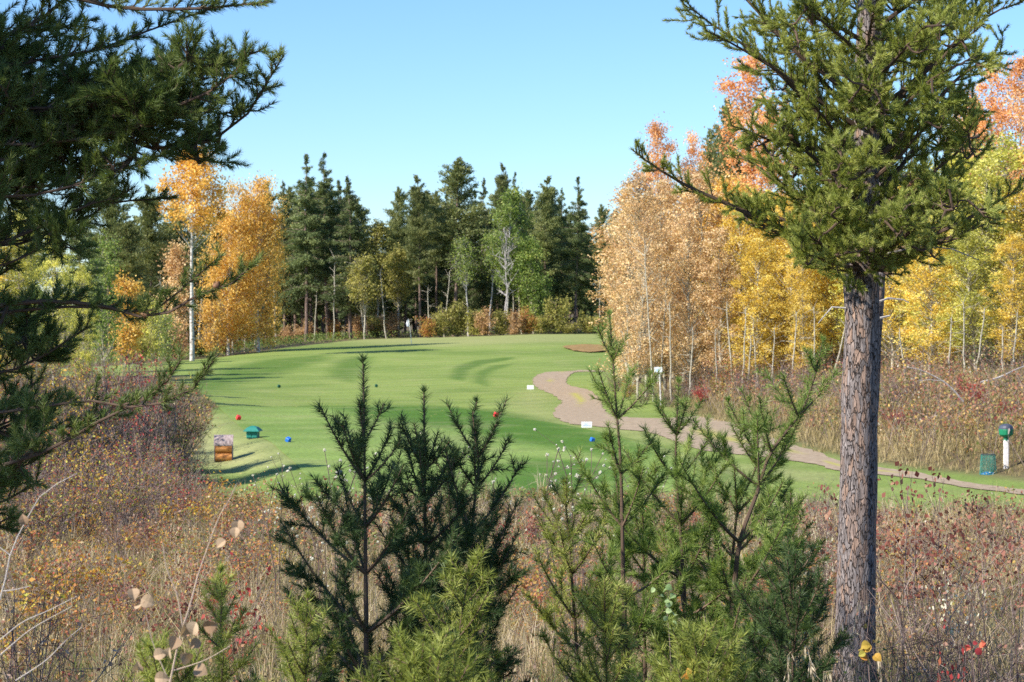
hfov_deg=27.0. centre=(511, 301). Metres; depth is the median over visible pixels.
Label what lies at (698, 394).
shrub
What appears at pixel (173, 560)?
shrub
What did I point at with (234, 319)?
birch tree
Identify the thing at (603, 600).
young pine
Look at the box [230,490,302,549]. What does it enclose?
shrub
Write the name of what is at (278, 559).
shrub
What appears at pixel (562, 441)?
aster
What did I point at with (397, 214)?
pine tree
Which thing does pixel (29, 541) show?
shrub
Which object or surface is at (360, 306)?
birch tree
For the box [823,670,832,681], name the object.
brome grass
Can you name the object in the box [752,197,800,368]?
aspen tree
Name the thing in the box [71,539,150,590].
shrub
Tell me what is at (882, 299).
pine tree
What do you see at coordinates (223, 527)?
shrub
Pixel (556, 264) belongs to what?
spruce tree
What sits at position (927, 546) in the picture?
shrub
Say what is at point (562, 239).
spruce tree
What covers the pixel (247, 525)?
shrub
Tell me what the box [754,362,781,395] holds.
shrub
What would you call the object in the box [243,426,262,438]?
tee box cabinet
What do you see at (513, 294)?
birch tree
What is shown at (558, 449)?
aster
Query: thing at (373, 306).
spruce tree
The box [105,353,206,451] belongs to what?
shrub
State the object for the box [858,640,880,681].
leafy weed
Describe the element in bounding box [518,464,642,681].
young pine
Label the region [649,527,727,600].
shrub
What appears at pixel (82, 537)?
shrub
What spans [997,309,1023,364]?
birch tree
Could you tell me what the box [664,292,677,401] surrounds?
birch tree
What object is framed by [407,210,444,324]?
spruce tree
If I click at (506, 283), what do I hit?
dead tree
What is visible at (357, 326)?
shrub
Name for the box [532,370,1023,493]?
path
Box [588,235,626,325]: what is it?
aspen tree
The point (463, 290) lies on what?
spruce tree
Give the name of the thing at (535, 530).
shrub
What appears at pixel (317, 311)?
spruce tree
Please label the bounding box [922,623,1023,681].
shrub
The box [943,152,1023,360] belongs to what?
aspen tree
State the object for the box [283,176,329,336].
pine tree
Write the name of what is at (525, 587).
shrub
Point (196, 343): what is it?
shrub
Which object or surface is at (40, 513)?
shrub
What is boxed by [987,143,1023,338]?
aspen tree
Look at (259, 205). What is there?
birch tree
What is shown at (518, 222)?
pine tree
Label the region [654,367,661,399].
post sign
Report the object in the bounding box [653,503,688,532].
shrub
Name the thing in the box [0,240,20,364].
aspen tree
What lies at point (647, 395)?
shrub
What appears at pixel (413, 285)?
pine tree
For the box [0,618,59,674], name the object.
shrub
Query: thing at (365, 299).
aspen tree
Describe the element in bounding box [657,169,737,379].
aspen tree
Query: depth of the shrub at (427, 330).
183.75 m
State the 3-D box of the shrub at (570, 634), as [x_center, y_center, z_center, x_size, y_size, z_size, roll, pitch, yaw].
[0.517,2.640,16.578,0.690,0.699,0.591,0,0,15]
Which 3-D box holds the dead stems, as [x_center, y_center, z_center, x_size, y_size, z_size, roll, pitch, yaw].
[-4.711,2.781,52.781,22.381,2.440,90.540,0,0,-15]
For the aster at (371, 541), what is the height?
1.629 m
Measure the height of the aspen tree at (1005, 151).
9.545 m
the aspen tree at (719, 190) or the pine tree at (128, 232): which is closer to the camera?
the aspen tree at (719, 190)
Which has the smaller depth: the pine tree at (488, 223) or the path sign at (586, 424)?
the path sign at (586, 424)
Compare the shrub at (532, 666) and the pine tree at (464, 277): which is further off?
the pine tree at (464, 277)
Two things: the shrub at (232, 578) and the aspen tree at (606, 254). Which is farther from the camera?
the aspen tree at (606, 254)
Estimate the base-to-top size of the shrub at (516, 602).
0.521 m
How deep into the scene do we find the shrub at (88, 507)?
33.88 m
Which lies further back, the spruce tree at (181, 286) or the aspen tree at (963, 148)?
the spruce tree at (181, 286)
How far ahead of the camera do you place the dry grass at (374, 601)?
21.70 m
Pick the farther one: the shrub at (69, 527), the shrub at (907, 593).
the shrub at (69, 527)
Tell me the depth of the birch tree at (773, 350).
83.85 m
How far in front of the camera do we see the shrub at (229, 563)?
22.90 m
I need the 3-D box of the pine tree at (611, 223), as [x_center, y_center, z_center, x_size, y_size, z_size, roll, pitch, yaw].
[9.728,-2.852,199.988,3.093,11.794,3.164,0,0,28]
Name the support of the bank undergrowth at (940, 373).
on the ground at (464, 370)
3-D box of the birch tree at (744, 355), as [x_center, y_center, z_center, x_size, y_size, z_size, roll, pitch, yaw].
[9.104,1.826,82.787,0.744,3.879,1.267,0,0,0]
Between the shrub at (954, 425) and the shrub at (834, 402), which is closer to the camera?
the shrub at (954, 425)
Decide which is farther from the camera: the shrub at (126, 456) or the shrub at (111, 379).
the shrub at (111, 379)
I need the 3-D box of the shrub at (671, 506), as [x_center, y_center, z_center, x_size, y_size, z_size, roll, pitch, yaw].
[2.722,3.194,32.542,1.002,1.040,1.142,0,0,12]
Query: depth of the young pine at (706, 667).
8.19 m
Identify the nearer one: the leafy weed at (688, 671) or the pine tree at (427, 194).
the leafy weed at (688, 671)
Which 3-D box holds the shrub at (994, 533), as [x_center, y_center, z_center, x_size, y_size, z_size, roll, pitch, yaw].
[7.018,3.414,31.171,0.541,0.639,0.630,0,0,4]
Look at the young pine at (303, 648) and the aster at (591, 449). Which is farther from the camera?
the aster at (591, 449)
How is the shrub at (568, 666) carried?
on the ground at (464, 370)
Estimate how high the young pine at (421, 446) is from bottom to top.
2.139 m
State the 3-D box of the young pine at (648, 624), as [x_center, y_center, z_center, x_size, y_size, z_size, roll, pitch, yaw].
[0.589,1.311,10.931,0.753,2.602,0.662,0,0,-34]
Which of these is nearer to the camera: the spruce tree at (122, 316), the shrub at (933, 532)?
the shrub at (933, 532)
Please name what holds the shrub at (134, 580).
on the ground at (464, 370)
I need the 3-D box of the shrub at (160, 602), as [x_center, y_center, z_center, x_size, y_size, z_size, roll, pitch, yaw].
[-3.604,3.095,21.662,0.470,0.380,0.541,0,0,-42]
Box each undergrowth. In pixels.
[0,374,1023,681]
[667,329,1023,462]
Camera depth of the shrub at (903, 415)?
59.97 m
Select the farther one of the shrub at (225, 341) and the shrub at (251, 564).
the shrub at (225, 341)
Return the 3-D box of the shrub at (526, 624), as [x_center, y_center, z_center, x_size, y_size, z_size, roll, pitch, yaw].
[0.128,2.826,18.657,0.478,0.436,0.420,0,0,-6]
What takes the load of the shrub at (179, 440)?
on the ground at (464, 370)
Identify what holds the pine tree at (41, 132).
on the ground at (464, 370)
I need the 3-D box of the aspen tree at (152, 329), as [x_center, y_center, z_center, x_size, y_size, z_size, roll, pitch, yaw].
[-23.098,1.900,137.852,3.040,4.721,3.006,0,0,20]
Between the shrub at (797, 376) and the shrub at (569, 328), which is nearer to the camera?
the shrub at (797, 376)
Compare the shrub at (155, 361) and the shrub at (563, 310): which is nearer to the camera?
the shrub at (155, 361)
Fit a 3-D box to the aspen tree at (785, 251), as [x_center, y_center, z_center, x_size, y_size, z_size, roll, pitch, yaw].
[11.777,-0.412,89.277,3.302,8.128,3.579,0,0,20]
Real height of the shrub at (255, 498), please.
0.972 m
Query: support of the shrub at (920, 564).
on the ground at (464, 370)
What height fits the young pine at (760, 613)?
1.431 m
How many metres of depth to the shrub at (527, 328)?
183.88 m
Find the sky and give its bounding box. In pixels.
[0,0,1023,294]
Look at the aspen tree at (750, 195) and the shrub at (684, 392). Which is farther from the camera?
the aspen tree at (750, 195)
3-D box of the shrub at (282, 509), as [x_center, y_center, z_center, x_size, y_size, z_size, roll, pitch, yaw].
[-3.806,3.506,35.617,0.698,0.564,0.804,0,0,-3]
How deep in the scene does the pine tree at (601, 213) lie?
204.75 m
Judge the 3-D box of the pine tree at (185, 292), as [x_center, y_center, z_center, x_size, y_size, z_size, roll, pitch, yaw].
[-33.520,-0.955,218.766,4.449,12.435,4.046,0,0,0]
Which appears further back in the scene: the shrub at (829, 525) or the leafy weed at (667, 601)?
the shrub at (829, 525)
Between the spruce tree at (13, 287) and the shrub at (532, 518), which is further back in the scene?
the spruce tree at (13, 287)
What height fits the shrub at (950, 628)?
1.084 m
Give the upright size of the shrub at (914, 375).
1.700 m
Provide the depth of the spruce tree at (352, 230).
189.84 m
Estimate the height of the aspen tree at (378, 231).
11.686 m
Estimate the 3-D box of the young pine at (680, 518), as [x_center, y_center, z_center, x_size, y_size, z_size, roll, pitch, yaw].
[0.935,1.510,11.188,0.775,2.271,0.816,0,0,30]
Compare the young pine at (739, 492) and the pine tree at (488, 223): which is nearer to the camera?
the young pine at (739, 492)
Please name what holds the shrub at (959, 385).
on the ground at (464, 370)
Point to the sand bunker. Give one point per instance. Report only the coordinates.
(588, 347)
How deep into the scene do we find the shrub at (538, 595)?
18.92 m
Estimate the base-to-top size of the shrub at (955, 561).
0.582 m
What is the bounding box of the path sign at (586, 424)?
[581,422,591,427]
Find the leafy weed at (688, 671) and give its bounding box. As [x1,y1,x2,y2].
[682,657,694,679]
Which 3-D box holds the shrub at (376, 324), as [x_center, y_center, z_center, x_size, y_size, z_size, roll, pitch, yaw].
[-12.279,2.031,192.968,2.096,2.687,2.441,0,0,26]
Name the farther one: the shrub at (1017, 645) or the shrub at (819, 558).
the shrub at (819, 558)
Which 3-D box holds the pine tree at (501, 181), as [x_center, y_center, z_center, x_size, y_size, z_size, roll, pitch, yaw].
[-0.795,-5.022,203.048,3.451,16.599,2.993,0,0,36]
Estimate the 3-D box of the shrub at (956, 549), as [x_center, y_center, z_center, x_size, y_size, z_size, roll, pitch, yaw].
[3.278,2.191,17.065,1.597,1.810,0.980,0,0,-5]
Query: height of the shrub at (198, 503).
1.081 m
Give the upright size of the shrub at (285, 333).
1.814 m
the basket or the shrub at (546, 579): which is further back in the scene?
the basket
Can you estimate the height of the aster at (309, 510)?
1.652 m
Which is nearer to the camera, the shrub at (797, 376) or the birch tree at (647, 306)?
the shrub at (797, 376)
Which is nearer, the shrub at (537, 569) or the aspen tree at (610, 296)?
the shrub at (537, 569)
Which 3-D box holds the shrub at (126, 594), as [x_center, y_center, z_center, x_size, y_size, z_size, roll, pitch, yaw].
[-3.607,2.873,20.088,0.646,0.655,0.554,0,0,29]
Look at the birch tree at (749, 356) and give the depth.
83.86 m
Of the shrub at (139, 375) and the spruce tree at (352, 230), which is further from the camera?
the spruce tree at (352, 230)
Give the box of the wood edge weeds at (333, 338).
[1,326,592,368]
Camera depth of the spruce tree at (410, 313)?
238.53 m
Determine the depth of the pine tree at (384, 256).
209.01 m
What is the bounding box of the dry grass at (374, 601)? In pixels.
[0,379,1023,681]
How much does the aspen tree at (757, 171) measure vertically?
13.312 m
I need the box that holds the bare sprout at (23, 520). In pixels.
[0,473,81,680]
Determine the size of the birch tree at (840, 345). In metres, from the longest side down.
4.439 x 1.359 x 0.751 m
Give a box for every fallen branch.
[907,367,963,401]
[980,366,1023,382]
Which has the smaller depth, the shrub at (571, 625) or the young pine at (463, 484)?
the young pine at (463, 484)
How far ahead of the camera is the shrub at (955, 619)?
18.31 m
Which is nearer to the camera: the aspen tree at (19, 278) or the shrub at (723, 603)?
the shrub at (723, 603)
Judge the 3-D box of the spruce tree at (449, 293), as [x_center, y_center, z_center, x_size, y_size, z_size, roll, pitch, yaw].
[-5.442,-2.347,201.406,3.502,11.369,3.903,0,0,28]
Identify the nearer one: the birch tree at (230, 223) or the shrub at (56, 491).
the shrub at (56, 491)
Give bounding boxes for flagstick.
[406,319,411,343]
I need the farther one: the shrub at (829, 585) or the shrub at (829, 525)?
the shrub at (829, 525)
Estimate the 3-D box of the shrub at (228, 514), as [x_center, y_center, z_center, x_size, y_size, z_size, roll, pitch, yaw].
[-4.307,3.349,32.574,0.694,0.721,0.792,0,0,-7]
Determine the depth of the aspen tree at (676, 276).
97.29 m
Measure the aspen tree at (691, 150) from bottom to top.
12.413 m
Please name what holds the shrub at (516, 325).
on the ground at (464, 370)
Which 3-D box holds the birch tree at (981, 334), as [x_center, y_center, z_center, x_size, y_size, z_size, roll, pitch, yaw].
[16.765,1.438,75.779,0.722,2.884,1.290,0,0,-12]
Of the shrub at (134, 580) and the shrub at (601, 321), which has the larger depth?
the shrub at (601, 321)
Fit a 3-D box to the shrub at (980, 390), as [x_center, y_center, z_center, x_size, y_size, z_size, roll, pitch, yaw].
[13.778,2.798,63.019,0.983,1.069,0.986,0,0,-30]
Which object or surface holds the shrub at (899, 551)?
on the ground at (464, 370)
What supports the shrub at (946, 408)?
on the ground at (464, 370)
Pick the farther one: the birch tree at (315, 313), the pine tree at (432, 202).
the pine tree at (432, 202)
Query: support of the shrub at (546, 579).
on the ground at (464, 370)
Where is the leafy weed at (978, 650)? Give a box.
[965,640,985,681]
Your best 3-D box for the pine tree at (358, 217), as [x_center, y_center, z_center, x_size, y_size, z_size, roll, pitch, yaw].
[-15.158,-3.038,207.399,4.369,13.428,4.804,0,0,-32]
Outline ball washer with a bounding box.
[999,424,1012,468]
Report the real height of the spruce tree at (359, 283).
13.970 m
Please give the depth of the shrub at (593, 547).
25.74 m
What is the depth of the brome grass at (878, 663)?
9.30 m
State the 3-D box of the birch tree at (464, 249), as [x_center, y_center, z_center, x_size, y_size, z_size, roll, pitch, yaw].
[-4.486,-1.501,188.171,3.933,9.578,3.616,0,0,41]
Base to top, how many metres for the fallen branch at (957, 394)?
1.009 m
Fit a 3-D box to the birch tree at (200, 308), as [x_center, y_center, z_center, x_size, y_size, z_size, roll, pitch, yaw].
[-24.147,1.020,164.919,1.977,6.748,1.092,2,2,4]
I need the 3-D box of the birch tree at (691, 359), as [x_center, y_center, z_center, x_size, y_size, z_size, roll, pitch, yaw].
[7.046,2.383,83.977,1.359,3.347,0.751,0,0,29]
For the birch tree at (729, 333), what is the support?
on the ground at (464, 370)
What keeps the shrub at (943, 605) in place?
on the ground at (464, 370)
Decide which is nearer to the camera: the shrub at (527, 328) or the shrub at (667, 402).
the shrub at (667, 402)
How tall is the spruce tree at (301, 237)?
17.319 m
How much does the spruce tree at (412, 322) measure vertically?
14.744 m
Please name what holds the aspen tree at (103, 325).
on the ground at (464, 370)
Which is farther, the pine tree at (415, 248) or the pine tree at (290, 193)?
the pine tree at (290, 193)
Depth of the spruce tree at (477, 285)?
194.70 m
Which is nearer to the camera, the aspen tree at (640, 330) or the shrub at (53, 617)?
the shrub at (53, 617)
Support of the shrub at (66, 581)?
on the ground at (464, 370)
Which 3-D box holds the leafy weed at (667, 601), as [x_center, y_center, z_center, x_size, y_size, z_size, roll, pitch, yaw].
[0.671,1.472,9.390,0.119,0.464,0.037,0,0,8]
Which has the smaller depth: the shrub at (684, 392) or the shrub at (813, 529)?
the shrub at (813, 529)
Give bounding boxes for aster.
[244,474,276,603]
[254,473,291,612]
[267,456,300,583]
[271,452,291,613]
[282,467,319,590]
[291,517,328,659]
[302,504,322,671]
[316,480,350,621]
[321,448,349,590]
[335,453,376,635]
[335,467,366,601]
[367,497,378,615]
[492,476,511,533]
[522,447,574,666]
[533,428,578,584]
[537,453,570,640]
[555,452,611,621]
[558,448,606,585]
[560,440,583,631]
[568,458,601,589]
[602,464,648,601]
[657,467,671,592]
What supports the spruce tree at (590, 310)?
on the ground at (464, 370)
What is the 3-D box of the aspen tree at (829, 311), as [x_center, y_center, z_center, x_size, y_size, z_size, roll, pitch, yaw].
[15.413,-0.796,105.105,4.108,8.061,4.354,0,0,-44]
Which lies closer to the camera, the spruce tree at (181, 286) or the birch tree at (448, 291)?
the birch tree at (448, 291)
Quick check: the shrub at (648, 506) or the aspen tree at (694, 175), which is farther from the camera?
the aspen tree at (694, 175)
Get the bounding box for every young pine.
[110,622,211,681]
[183,559,262,681]
[236,353,475,681]
[256,586,344,681]
[338,383,541,681]
[343,618,499,681]
[376,393,534,681]
[393,441,509,678]
[399,542,509,681]
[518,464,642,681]
[549,573,641,681]
[567,306,702,681]
[592,444,710,681]
[603,374,772,681]
[625,333,844,681]
[637,610,756,681]
[664,394,800,681]
[716,482,841,681]
[728,535,854,681]
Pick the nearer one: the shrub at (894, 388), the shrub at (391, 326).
the shrub at (894, 388)
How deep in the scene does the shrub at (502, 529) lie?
28.05 m
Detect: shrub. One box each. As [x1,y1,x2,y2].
[0,341,73,401]
[0,377,30,458]
[0,386,77,479]
[0,403,55,498]
[0,451,87,522]
[0,458,101,560]
[0,501,59,573]
[0,522,79,614]
[0,558,112,681]
[0,559,44,606]
[0,568,65,642]
[0,583,141,681]
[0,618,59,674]
[3,442,108,551]
[8,363,91,472]
[16,540,101,611]
[20,365,155,477]
[20,600,84,637]
[26,343,87,401]
[26,559,127,656]
[34,439,135,546]
[35,442,126,509]
[39,384,135,492]
[42,529,97,570]
[46,549,112,608]
[49,519,84,547]
[51,481,106,520]
[57,340,174,457]
[61,438,185,532]
[66,345,138,421]
[66,482,110,529]
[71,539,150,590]
[73,529,96,545]
[74,542,151,610]
[79,531,139,581]
[81,346,191,475]
[82,438,167,502]
[82,521,126,558]
[84,575,120,609]
[85,523,119,547]
[85,537,121,559]
[85,566,158,627]
[89,505,155,554]
[90,499,156,558]
[91,409,179,493]
[94,582,155,636]
[97,447,198,526]
[99,579,165,629]
[103,491,166,535]
[103,512,133,528]
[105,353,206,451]
[108,351,168,406]
[110,598,154,628]
[113,519,155,549]
[113,572,160,602]
[115,433,196,491]
[115,520,163,560]
[117,521,178,569]
[118,372,230,471]
[124,508,191,562]
[124,576,214,655]
[125,525,196,563]
[128,334,156,364]
[129,480,186,531]
[130,455,231,508]
[136,494,190,535]
[140,589,188,613]
[141,513,224,578]
[147,537,214,597]
[151,446,229,481]
[158,321,194,358]
[169,476,199,520]
[169,494,225,527]
[169,566,248,622]
[171,482,215,515]
[171,550,234,603]
[180,461,229,482]
[185,508,208,536]
[185,510,214,532]
[188,334,208,356]
[190,538,280,674]
[190,539,265,590]
[191,601,266,659]
[197,468,242,503]
[198,560,261,615]
[200,512,260,563]
[205,488,267,545]
[207,499,252,531]
[207,511,283,581]
[207,566,250,588]
[211,512,238,548]
[212,531,306,598]
[214,331,237,352]
[221,471,276,515]
[224,505,271,544]
[225,480,272,513]
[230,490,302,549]
[250,580,301,631]
[262,545,309,576]
[268,496,305,517]
[274,324,300,342]
[293,318,320,339]
[321,317,345,338]
[344,313,373,338]
[366,310,386,337]
[378,310,401,337]
[414,316,435,337]
[430,302,454,336]
[443,297,469,336]
[463,308,485,335]
[472,305,498,335]
[484,555,583,639]
[490,308,510,334]
[494,514,515,556]
[495,578,541,620]
[499,636,575,681]
[502,601,547,641]
[504,538,592,611]
[505,309,527,334]
[505,542,608,622]
[511,510,543,536]
[516,630,642,681]
[517,493,548,548]
[518,295,547,333]
[518,306,541,333]
[520,554,551,590]
[521,513,559,551]
[524,595,590,661]
[528,310,551,333]
[530,565,587,606]
[536,612,606,671]
[538,517,592,559]
[539,559,629,633]
[543,293,574,333]
[546,542,597,577]
[547,549,598,603]
[548,510,586,541]
[552,319,582,333]
[556,520,616,579]
[575,310,602,333]
[591,314,608,332]
[594,528,657,595]
[601,359,624,390]
[610,490,672,532]
[616,373,636,399]
[617,564,671,614]
[629,379,654,403]
[638,513,684,561]
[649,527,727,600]
[651,384,679,406]
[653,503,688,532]
[657,490,701,543]
[660,489,721,528]
[675,377,702,399]
[678,578,769,640]
[692,384,711,403]
[701,375,726,395]
[710,356,749,387]
[722,366,760,395]
[727,547,782,590]
[741,529,835,589]
[748,484,889,642]
[752,540,836,627]
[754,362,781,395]
[759,502,836,622]
[770,590,880,681]
[783,361,817,394]
[785,610,812,674]
[787,477,833,522]
[791,518,833,617]
[797,520,830,545]
[799,526,837,590]
[800,365,834,400]
[803,484,837,522]
[804,511,837,574]
[805,500,837,556]
[818,508,836,539]
[824,396,840,412]
[825,461,1020,672]
[835,610,957,681]
[836,535,891,581]
[841,562,1023,681]
[875,570,902,612]
[876,466,1023,641]
[876,492,960,635]
[876,508,919,554]
[876,570,983,674]
[877,509,899,535]
[877,515,987,606]
[877,560,917,600]
[879,533,924,568]
[880,370,916,408]
[881,407,905,425]
[887,572,1023,681]
[899,355,930,395]
[902,399,938,416]
[902,520,962,578]
[905,525,939,556]
[906,584,996,655]
[908,518,946,545]
[911,573,1023,681]
[915,586,990,640]
[916,489,1023,625]
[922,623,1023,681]
[925,565,1004,677]
[928,608,972,681]
[931,591,964,617]
[934,414,970,438]
[938,402,968,416]
[939,541,980,580]
[946,506,1023,657]
[948,489,996,530]
[956,373,978,402]
[960,409,988,431]
[963,380,988,411]
[964,581,1010,623]
[976,483,1022,535]
[981,515,1006,552]
[995,399,1023,415]
[1005,409,1023,424]
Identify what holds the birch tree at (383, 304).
on the ground at (464, 370)
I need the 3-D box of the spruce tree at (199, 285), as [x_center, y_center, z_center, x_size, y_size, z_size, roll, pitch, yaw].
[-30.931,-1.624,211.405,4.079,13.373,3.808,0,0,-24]
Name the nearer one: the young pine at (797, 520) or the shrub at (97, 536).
the young pine at (797, 520)
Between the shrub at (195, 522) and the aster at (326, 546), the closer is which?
the aster at (326, 546)
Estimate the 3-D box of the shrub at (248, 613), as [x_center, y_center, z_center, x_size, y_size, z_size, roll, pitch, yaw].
[-2.249,2.493,17.041,0.879,1.232,0.534,0,0,41]
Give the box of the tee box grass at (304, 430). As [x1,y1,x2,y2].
[220,406,695,497]
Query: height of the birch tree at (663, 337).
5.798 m
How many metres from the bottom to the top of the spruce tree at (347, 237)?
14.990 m
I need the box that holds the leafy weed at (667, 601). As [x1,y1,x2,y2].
[651,583,677,674]
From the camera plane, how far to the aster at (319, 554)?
15.00 m
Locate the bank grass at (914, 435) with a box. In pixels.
[644,346,1023,475]
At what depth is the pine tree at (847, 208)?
15.34 m
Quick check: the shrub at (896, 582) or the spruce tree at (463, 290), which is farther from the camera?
the spruce tree at (463, 290)
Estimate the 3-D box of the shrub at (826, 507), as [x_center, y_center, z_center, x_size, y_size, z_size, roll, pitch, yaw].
[2.563,2.311,17.961,1.195,1.596,0.733,0,0,21]
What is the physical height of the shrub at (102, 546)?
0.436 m
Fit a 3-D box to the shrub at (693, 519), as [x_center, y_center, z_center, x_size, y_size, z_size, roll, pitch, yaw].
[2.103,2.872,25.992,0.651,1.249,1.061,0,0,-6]
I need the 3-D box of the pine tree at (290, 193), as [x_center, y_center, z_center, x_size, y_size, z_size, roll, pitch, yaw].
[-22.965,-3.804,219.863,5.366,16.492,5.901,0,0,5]
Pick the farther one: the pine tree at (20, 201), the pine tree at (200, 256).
the pine tree at (200, 256)
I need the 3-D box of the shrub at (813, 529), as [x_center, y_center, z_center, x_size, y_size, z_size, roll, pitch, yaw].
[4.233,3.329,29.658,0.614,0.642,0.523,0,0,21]
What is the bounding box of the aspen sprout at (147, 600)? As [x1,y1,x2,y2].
[127,485,243,681]
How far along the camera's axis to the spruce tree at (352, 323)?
240.37 m
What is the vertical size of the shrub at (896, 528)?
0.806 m
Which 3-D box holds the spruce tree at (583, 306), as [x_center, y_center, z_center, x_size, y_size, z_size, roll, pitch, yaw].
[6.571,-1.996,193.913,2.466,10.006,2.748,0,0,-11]
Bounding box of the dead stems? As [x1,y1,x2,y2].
[0,375,1023,681]
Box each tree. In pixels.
[0,0,288,538]
[0,212,59,383]
[0,233,28,348]
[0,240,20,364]
[2,188,64,304]
[22,285,50,395]
[31,234,82,390]
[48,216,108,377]
[65,262,103,380]
[75,179,143,361]
[76,230,131,371]
[94,260,118,350]
[103,211,154,322]
[107,267,150,365]
[111,220,141,330]
[131,245,149,328]
[132,184,179,335]
[133,215,145,303]
[133,295,175,362]
[138,200,202,339]
[145,270,179,339]
[152,148,232,360]
[153,238,203,340]
[153,312,186,358]
[171,228,197,334]
[179,245,206,339]
[180,229,207,337]
[184,235,196,347]
[193,176,268,354]
[193,230,209,327]
[194,196,232,338]
[194,275,202,338]
[194,284,232,354]
[204,211,236,306]
[224,169,296,351]
[230,206,265,339]
[232,281,241,354]
[249,182,288,336]
[251,227,279,345]
[267,180,304,340]
[268,238,282,343]
[273,154,335,341]
[275,186,298,338]
[277,194,319,341]
[279,207,317,339]
[279,305,299,330]
[280,292,331,333]
[282,311,313,338]
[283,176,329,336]
[303,151,349,338]
[303,206,332,338]
[313,279,318,339]
[314,218,340,336]
[314,298,344,330]
[318,176,379,338]
[318,189,335,338]
[319,186,358,330]
[320,180,359,338]
[328,255,338,334]
[336,186,370,335]
[338,249,385,338]
[340,198,367,336]
[341,297,379,330]
[344,249,367,338]
[346,202,372,318]
[355,217,399,337]
[363,255,377,334]
[364,250,385,315]
[374,304,408,330]
[376,251,402,334]
[378,265,389,337]
[379,242,416,336]
[381,220,416,335]
[382,226,404,320]
[383,186,412,317]
[394,211,418,333]
[396,299,417,325]
[400,248,433,331]
[401,174,441,336]
[401,269,433,325]
[403,216,431,333]
[406,193,433,320]
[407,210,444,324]
[416,214,449,317]
[424,156,491,335]
[425,190,454,324]
[425,291,434,337]
[427,194,453,329]
[429,203,460,333]
[434,218,465,334]
[442,265,456,336]
[446,232,485,335]
[448,220,475,333]
[451,205,486,334]
[465,209,498,294]
[466,177,505,318]
[468,190,493,325]
[470,276,512,329]
[475,224,504,327]
[478,182,543,334]
[478,208,501,324]
[485,188,498,331]
[489,163,518,307]
[489,207,520,308]
[490,226,519,334]
[500,209,534,317]
[508,233,556,333]
[509,200,537,314]
[509,251,517,334]
[512,172,527,318]
[519,189,539,267]
[527,176,564,314]
[531,240,559,312]
[532,205,558,330]
[546,187,575,332]
[551,196,573,310]
[552,176,599,332]
[552,208,578,327]
[552,220,590,323]
[562,193,595,331]
[572,230,594,317]
[578,278,598,317]
[581,186,665,382]
[588,204,609,319]
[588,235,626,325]
[589,198,666,391]
[590,246,599,300]
[592,168,686,396]
[594,214,649,382]
[594,277,602,320]
[604,209,625,276]
[607,216,673,396]
[616,281,634,391]
[621,216,677,382]
[624,173,704,390]
[628,111,679,365]
[629,0,1023,681]
[630,187,685,382]
[633,228,657,401]
[647,205,713,367]
[653,206,718,387]
[657,164,722,379]
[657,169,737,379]
[659,264,677,398]
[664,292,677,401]
[673,127,715,370]
[676,322,703,397]
[683,173,759,361]
[688,224,744,381]
[691,128,720,213]
[691,179,765,360]
[694,200,781,379]
[698,97,753,188]
[704,53,792,194]
[706,325,730,388]
[716,235,791,379]
[717,293,740,378]
[724,189,800,363]
[732,109,805,196]
[737,183,781,315]
[738,300,753,381]
[742,331,758,378]
[743,316,760,384]
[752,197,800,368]
[753,196,826,367]
[766,324,781,383]
[774,191,843,357]
[776,246,828,376]
[781,310,808,382]
[796,301,827,360]
[805,250,844,366]
[813,231,905,355]
[815,276,843,353]
[831,0,956,408]
[832,317,844,377]
[838,186,922,371]
[883,263,924,349]
[883,324,915,378]
[884,167,959,361]
[887,172,990,358]
[887,218,969,369]
[921,153,1017,364]
[928,228,1007,373]
[935,310,958,378]
[937,104,978,198]
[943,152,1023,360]
[948,294,976,371]
[953,130,1023,355]
[956,68,1023,206]
[965,96,1001,173]
[975,231,1023,364]
[976,303,993,373]
[986,46,1023,210]
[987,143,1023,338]
[989,322,1009,373]
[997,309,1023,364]
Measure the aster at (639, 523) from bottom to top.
1.931 m
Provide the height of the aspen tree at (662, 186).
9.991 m
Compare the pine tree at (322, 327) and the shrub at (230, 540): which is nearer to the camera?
the shrub at (230, 540)
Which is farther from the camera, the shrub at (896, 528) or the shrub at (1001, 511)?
the shrub at (1001, 511)
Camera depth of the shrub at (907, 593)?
16.91 m
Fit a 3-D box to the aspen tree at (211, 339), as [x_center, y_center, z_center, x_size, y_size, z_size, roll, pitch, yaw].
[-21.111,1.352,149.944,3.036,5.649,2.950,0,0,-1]
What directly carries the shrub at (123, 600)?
on the ground at (464, 370)
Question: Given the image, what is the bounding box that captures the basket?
[980,454,996,474]
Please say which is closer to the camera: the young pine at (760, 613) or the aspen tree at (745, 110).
the young pine at (760, 613)
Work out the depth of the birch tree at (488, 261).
189.76 m
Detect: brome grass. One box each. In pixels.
[784,653,794,681]
[804,644,817,681]
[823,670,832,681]
[849,601,870,681]
[877,651,884,681]
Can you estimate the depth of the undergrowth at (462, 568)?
25.90 m
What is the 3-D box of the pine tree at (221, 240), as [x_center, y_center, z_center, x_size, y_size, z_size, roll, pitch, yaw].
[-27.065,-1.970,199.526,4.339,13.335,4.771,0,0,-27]
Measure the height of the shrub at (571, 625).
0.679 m
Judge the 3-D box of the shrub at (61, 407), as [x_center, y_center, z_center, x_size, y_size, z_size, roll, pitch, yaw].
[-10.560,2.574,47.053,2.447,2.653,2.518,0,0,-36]
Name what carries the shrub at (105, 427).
on the ground at (464, 370)
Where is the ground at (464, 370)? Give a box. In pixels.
[0,308,1023,681]
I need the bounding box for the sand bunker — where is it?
[562,344,605,351]

